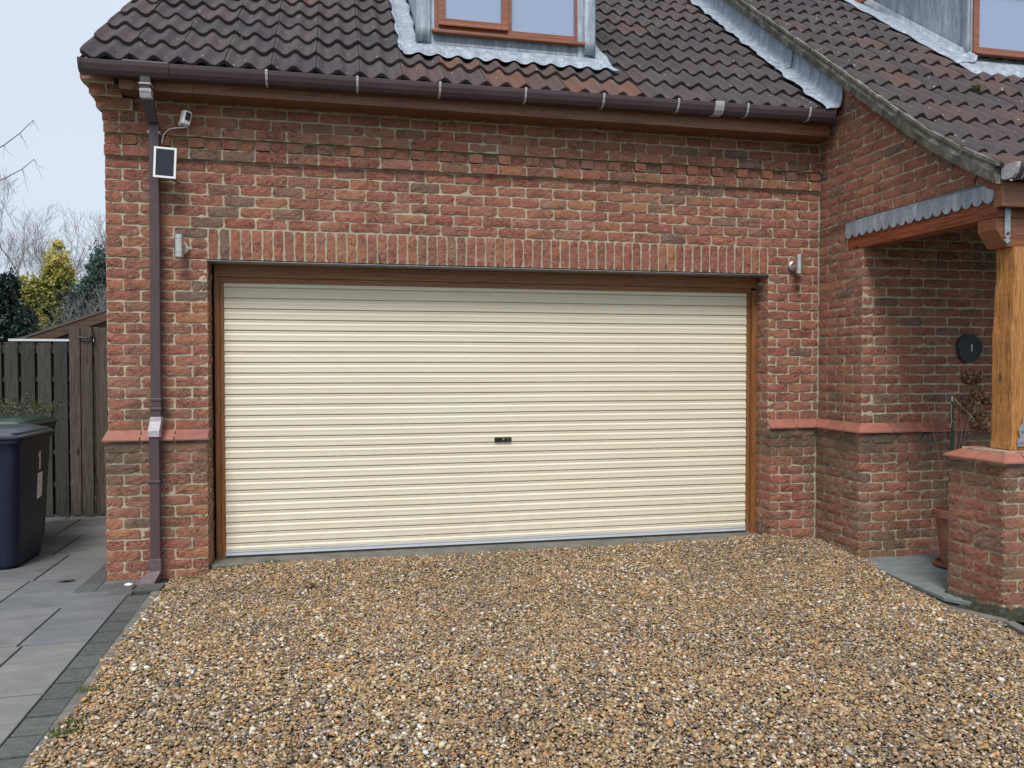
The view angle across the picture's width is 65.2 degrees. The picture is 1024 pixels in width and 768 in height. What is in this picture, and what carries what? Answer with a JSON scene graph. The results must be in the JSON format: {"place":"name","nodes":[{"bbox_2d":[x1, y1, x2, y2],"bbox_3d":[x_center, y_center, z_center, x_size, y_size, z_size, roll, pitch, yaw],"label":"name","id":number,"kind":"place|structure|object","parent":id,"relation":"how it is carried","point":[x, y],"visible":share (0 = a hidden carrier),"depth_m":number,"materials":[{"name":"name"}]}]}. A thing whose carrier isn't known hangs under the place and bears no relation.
{"place":"outdoors","nodes":[
{"label":"outdoors","id":0,"kind":"place"},
{"bbox_2d":[8,339,95,495],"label":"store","id":1,"kind":"structure","parent":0,"point":[36,341],"depth_m":9.06,"materials":[{"name":"grey wood"}]},
{"bbox_2d":[0,496,167,759],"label":"path","id":2,"kind":"structure","parent":0,"point":[50,626],"depth_m":4.88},
{"bbox_2d":[0,424,54,569],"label":"wheeled bin","id":3,"kind":"object","parent":2,"relation":"on","point":[23,452],"visible":1,"depth_m":5.92,"materials":[{"name":"plastic"}]},
{"bbox_2d":[0,415,56,533],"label":"wheeled bin","id":4,"kind":"object","parent":2,"relation":"on","point":[48,421],"visible":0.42,"depth_m":6.90,"materials":[{"name":"green plastic"}]},
{"bbox_2d":[0,392,69,415],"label":"conifer clippings","id":5,"kind":"object","parent":4,"relation":"on","point":[6,407],"visible":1,"depth_m":6.78,"materials":[{"name":"green plant"}]},
{"bbox_2d":[0,342,70,515],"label":"fence","id":6,"kind":"object","parent":2,"relation":"on","point":[34,371],"visible":0.58,"depth_m":7.88,"materials":[{"name":"brown wood"}]},
{"bbox_2d":[69,327,107,514],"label":"gate","id":7,"kind":"structure","parent":6,"relation":"attached to","point":[88,378],"depth_m":7.90,"materials":[{"name":"brown wood"}]},
{"bbox_2d":[0,564,164,767],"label":"kerb","id":8,"kind":"structure","parent":2,"relation":"on","point":[45,713],"depth_m":3.88,"materials":[{"name":"grey concrete"}]},
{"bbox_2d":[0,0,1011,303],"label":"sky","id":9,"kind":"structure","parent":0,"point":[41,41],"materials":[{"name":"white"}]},
{"bbox_2d":[16,533,1023,767],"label":"gravel","id":10,"kind":"structure","parent":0,"point":[425,612],"depth_m":3.94,"materials":[{"name":"beige gravel"}]},
{"bbox_2d":[21,591,159,767],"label":"edging","id":11,"kind":"object","parent":10,"relation":"on","point":[78,696],"visible":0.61,"depth_m":3.76,"materials":[{"name":"grey concrete"}]},
{"bbox_2d":[36,541,652,737],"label":"weeds","id":12,"kind":"object","parent":10,"relation":"on","point":[71,720],"visible":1,"depth_m":3.33,"materials":[{"name":"green plant"}]},
{"bbox_2d":[860,553,971,605],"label":"porch paving","id":13,"kind":"structure","parent":0,"point":[924,573],"depth_m":5.76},
{"bbox_2d":[926,368,991,568],"bbox_3d":[3.312,0.617,5.903,0.549,1.468,0.324,0,1,-12],"label":"potted hydrangea","id":14,"kind":"object","parent":13,"relation":"on","point":[979,422],"visible":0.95,"depth_m":5.88,"materials":[{"name":"plant"}]},
{"label":"ground","id":15,"kind":"structure","parent":0,"visible":0},
{"bbox_2d":[0,120,43,196],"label":"twig tree","id":16,"kind":"object","parent":15,"relation":"on","point":[10,154],"visible":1,"depth_m":8.15,"materials":[{"name":"brown plant"}]},
{"bbox_2d":[0,267,43,344],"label":"ivy tree","id":17,"kind":"object","parent":15,"relation":"on","point":[15,318],"visible":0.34,"depth_m":14.71,"materials":[{"name":"green plant"}]},
{"bbox_2d":[0,219,79,289],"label":"bare tree","id":18,"kind":"object","parent":15,"relation":"on","point":[7,262],"visible":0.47,"depth_m":29.09,"materials":[{"name":"grey plant"}]},
{"bbox_2d":[18,238,83,330],"bbox_3d":[-10.428,-1.114,18.266,2.306,4.422,1.421,0,1,-12],"label":"golden tree","id":19,"kind":"object","parent":15,"relation":"on","point":[57,269],"visible":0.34,"depth_m":17.94,"materials":[{"name":"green plant"}]},
{"bbox_2d":[0,166,105,278],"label":"bare tree","id":20,"kind":"object","parent":15,"relation":"on","point":[33,243],"visible":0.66,"depth_m":28.00,"materials":[{"name":"grey plant"}]},
{"bbox_2d":[13,309,106,341],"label":"shed","id":21,"kind":"structure","parent":15,"relation":"on","point":[93,320],"depth_m":10.09,"materials":[{"name":"brown wood"}]},
{"bbox_2d":[24,271,106,332],"bbox_3d":[-7.889,-0.866,15.712,3.671,2.836,3.449,1,1,31],"label":"twiggy shrub","id":22,"kind":"object","parent":15,"relation":"on","point":[79,310],"visible":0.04,"depth_m":15.16,"materials":[{"name":"grey plant"}]},
{"bbox_2d":[41,210,105,283],"bbox_3d":[-14.311,-2.529,27.778,3.262,7.041,3.375,0,1,9],"label":"bare tree","id":23,"kind":"object","parent":15,"relation":"on","point":[83,263],"visible":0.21,"depth_m":27.13,"materials":[{"name":"grey plant"}]},
{"bbox_2d":[59,235,106,321],"bbox_3d":[-8.351,-0.984,16.623,1.876,4.225,1.211,0,1,-12],"label":"holly tree","id":24,"kind":"object","parent":15,"relation":"on","point":[95,265],"visible":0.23,"depth_m":16.34,"materials":[{"name":"green plant"}]},
{"bbox_2d":[77,0,1023,621],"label":"brick house","id":25,"kind":"structure","parent":15,"relation":"on","point":[463,272],"depth_m":6.24,"materials":[{"name":"brick"}]},
{"bbox_2d":[153,146,180,183],"bbox_3d":[-2.395,-1.518,5.556,0.153,0.222,0.167,0,1,-12],"label":"solar panel","id":26,"kind":"object","parent":25,"relation":"attached to","point":[164,162],"visible":1,"depth_m":5.49,"materials":[{"name":"black plastic"}]},
{"bbox_2d":[161,110,191,143],"bbox_3d":[-2.320,-1.786,5.594,0.226,0.221,0.125,0,1,18],"label":"security camera","id":27,"kind":"object","parent":25,"relation":"attached to","point":[185,118],"visible":1,"depth_m":5.53,"materials":[{"name":"white plastic"}]},
{"bbox_2d":[174,234,188,257],"bbox_3d":[-2.317,-0.965,5.608,0.085,0.162,0.112,0,1,-12],"label":"wall light","id":28,"kind":"object","parent":25,"relation":"attached to","point":[181,248],"visible":1,"depth_m":5.56,"materials":[{"name":"metal"}]},
{"bbox_2d":[211,532,759,569],"bbox_3d":[-0.045,1.342,6.349,4.396,0.106,0.272,0,1,-12],"label":"threshold","id":29,"kind":"object","parent":25,"relation":"attached to","point":[217,563],"visible":0.28,"depth_m":6.24,"materials":[{"name":"grey concrete"}]},
{"bbox_2d":[224,283,746,557],"bbox_3d":[-0.065,0.241,6.406,4.242,2.102,0.040,0,1,-12],"label":"garage door","id":30,"kind":"structure","parent":25,"relation":"in","point":[358,418],"depth_m":6.36,"materials":[{"name":"beige metal"}]},
{"bbox_2d":[788,254,802,273],"bbox_3d":[2.362,-0.993,6.642,0.085,0.162,0.112,0,1,-12],"label":"wall light","id":31,"kind":"object","parent":25,"relation":"attached to","point":[797,266],"visible":1,"depth_m":6.60,"materials":[{"name":"metal"}]},
{"bbox_2d":[811,181,991,233],"bbox_3d":[2.779,-1.264,5.834,0.071,0.041,1.854,0,1,-14],"label":"lead flashing","id":32,"kind":"object","parent":25,"relation":"attached to","point":[904,205],"visible":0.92,"depth_m":5.70,"materials":[{"name":"lead"}]},
{"bbox_2d":[957,334,982,362],"bbox_3d":[3.659,-0.284,6.393,0.232,0.233,0.020,0,1,-12],"label":"house sign","id":33,"kind":"object","parent":25,"relation":"attached to","point":[969,348],"visible":1,"depth_m":6.38,"materials":[{"name":"stone"}]},
{"bbox_2d":[970,85,981,89],"bbox_3d":[3.720,-2.377,6.421,0.092,0.046,0.070,0,1,-12],"label":"moss clump","id":34,"kind":"object","parent":25,"relation":"on","point":[976,87],"visible":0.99,"depth_m":6.41,"materials":[{"name":"green plant"}]},
{"bbox_2d":[890,578,1023,635],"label":"edging","id":35,"kind":"object","parent":15,"relation":"on","point":[1016,626],"visible":0.37,"depth_m":4.77,"materials":[{"name":"grey concrete"}]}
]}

